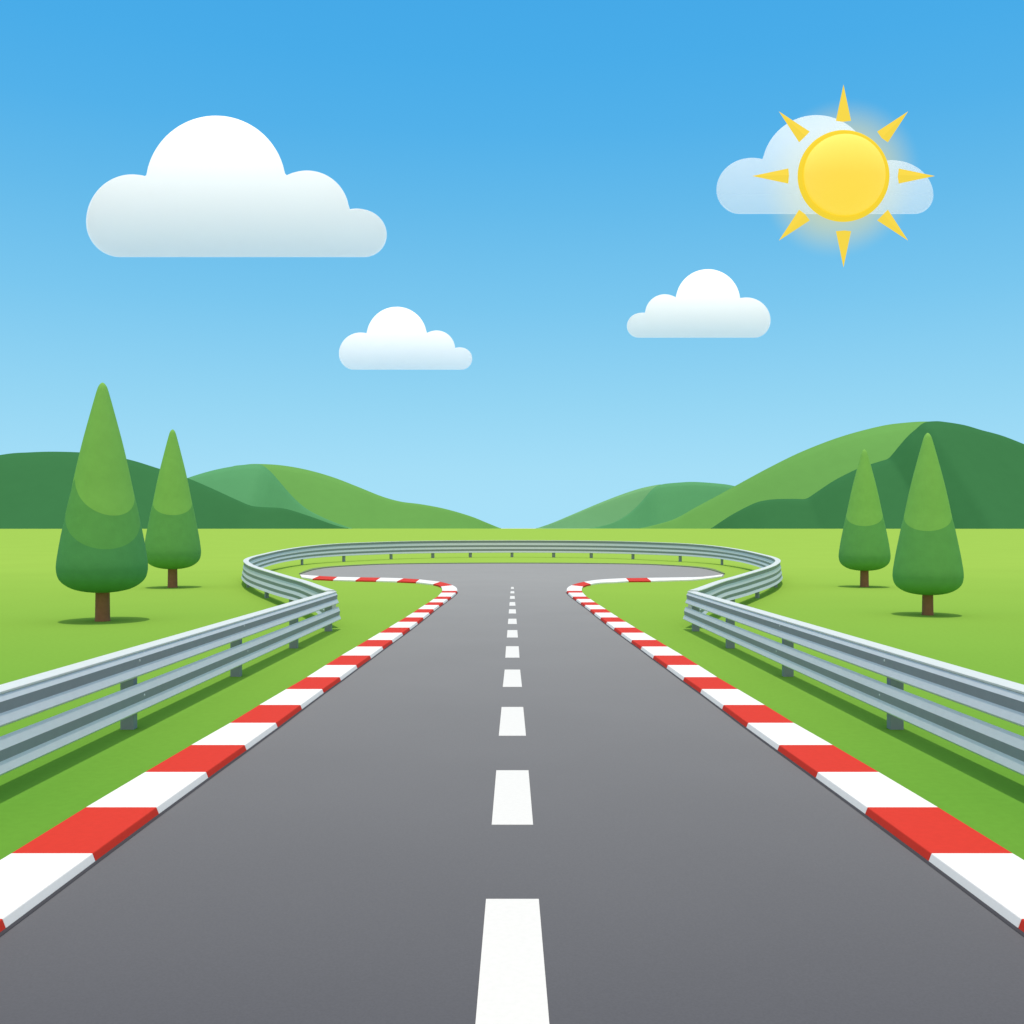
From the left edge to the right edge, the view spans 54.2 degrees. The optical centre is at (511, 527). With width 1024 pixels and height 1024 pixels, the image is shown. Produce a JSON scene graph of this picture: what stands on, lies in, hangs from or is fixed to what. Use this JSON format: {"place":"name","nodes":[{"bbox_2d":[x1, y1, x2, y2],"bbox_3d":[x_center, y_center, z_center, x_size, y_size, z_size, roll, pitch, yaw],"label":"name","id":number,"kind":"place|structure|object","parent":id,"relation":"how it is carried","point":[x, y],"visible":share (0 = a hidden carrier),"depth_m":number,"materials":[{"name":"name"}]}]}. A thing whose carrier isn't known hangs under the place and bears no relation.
{"place":"outdoors","nodes":[
{"label":"outdoors","id":0,"kind":"place"},
{"bbox_2d":[0,452,347,528],"bbox_3d":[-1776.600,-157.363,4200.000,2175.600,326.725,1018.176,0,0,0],"label":"hill","id":1,"kind":"structure","parent":0,"point":[35,489],"depth_m":4045.92,"materials":[{"name":"green plant"}]},
{"bbox_2d":[86,116,385,256],"bbox_3d":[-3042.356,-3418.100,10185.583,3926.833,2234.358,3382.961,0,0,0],"label":"cloud","id":2,"kind":"structure","parent":0,"point":[215,186],"depth_m":10181.97,"materials":[{"name":"white"}]},
{"bbox_2d":[189,464,351,528],"bbox_3d":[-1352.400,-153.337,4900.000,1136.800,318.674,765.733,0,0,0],"label":"hill","id":3,"kind":"structure","parent":0,"point":[257,485],"depth_m":4810.69,"materials":[{"name":"green plant"}]},
{"bbox_2d":[236,464,500,528],"bbox_3d":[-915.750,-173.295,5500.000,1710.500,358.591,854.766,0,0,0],"label":"hill","id":4,"kind":"structure","parent":0,"point":[338,501],"depth_m":5396.59,"materials":[{"name":"green plant"}]},
{"bbox_2d":[339,307,471,368],"bbox_3d":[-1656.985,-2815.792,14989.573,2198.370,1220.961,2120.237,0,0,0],"label":"cloud","id":5,"kind":"structure","parent":0,"point":[396,338],"depth_m":14645.27,"materials":[{"name":"white"}]},
{"bbox_2d":[0,563,1023,1023],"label":"road","id":6,"kind":"structure","parent":0,"point":[512,793],"depth_m":8.57,"materials":[{"name":"grey asphalt"}]},
{"bbox_2d":[0,575,457,935],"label":"kerb","id":7,"kind":"structure","parent":6,"relation":"on","point":[39,871],"depth_m":11.12,"materials":[{"name":"red paint"}]},
{"bbox_2d":[299,563,724,573],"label":"road edging","id":8,"kind":"object","parent":6,"relation":"on","point":[308,570],"visible":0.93,"depth_m":81.19,"materials":[{"name":"paint"}]},
{"bbox_2d":[566,574,1023,935],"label":"kerb","id":9,"kind":"structure","parent":6,"relation":"on","point":[984,871],"depth_m":11.11,"materials":[{"name":"red paint"}]},
{"bbox_2d":[0,528,1023,859],"bbox_3d":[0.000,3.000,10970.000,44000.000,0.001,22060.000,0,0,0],"label":"ground","id":10,"kind":"structure","parent":0,"point":[48,622],"depth_m":29.85,"materials":[{"name":"green plant"}]},
{"bbox_2d":[56,382,147,621],"bbox_3d":[-13.206,-0.823,32.258,2.757,7.747,2.756,0,0,0],"label":"conifer tree","id":11,"kind":"object","parent":10,"relation":"on","point":[101,554],"visible":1,"depth_m":31.47,"materials":[{"name":"green plant"}]},
{"bbox_2d":[0,591,340,775],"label":"guardrail","id":12,"kind":"object","parent":10,"relation":"on","point":[24,698],"visible":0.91,"depth_m":14.77,"materials":[{"name":"metal"}]},
{"bbox_2d":[145,429,200,587],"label":"conifer tree","id":13,"kind":"object","parent":10,"relation":"on","point":[172,543],"visible":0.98,"depth_m":49.63,"materials":[{"name":"green plant"}]},
{"bbox_2d":[241,540,782,613],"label":"guardrail","id":14,"kind":"object","parent":10,"relation":"on","point":[257,575],"visible":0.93,"depth_m":83.82,"materials":[{"name":"metal"}]},
{"bbox_2d":[683,591,1023,775],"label":"guardrail","id":15,"kind":"object","parent":10,"relation":"on","point":[999,698],"visible":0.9,"depth_m":14.77,"materials":[{"name":"metal"}]},
{"bbox_2d":[839,449,890,586],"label":"conifer tree","id":16,"kind":"object","parent":10,"relation":"on","point":[864,549],"visible":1,"depth_m":50.22,"materials":[{"name":"green plant"}]},
{"bbox_2d":[892,433,963,615],"bbox_3d":[14.335,-0.116,34.483,2.274,6.333,2.274,0,0,0],"label":"conifer tree","id":17,"kind":"object","parent":10,"relation":"on","point":[927,565],"visible":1,"depth_m":33.84,"materials":[{"name":"green plant"}]},
{"bbox_2d":[0,0,1023,527],"label":"sky","id":18,"kind":"structure","parent":0,"point":[536,174],"materials":[{"name":"blue"}]},
{"bbox_2d":[539,484,660,527],"bbox_3d":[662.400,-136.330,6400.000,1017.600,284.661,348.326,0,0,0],"label":"hill","id":19,"kind":"structure","parent":0,"point":[612,510],"depth_m":6362.58,"materials":[{"name":"green plant"}]},
{"bbox_2d":[590,482,733,528],"bbox_3d":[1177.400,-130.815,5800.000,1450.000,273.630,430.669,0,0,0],"label":"hill","id":20,"kind":"structure","parent":0,"point":[661,503],"depth_m":5736.87,"materials":[{"name":"green plant"}]},
{"bbox_2d":[627,269,769,336],"bbox_3d":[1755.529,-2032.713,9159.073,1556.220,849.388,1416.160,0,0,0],"label":"cloud","id":21,"kind":"structure","parent":0,"point":[707,303],"depth_m":8947.71,"materials":[{"name":"white"}]},
{"bbox_2d":[640,421,928,528],"bbox_3d":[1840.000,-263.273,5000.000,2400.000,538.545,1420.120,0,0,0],"label":"hill","id":22,"kind":"structure","parent":0,"point":[807,473],"depth_m":4885.70,"materials":[{"name":"green plant"}]},
{"bbox_2d":[754,85,932,266],"bbox_3d":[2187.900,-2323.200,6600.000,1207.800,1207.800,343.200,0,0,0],"label":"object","id":23,"kind":"object","parent":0,"point":[843,175],"visible":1,"depth_m":6528.20,"materials":[{"name":"yellow"}]},
{"bbox_2d":[711,421,1023,528],"bbox_3d":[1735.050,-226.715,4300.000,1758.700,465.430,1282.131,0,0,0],"label":"hill","id":24,"kind":"structure","parent":0,"point":[982,471],"depth_m":4116.88,"materials":[{"name":"green plant"}]}
]}

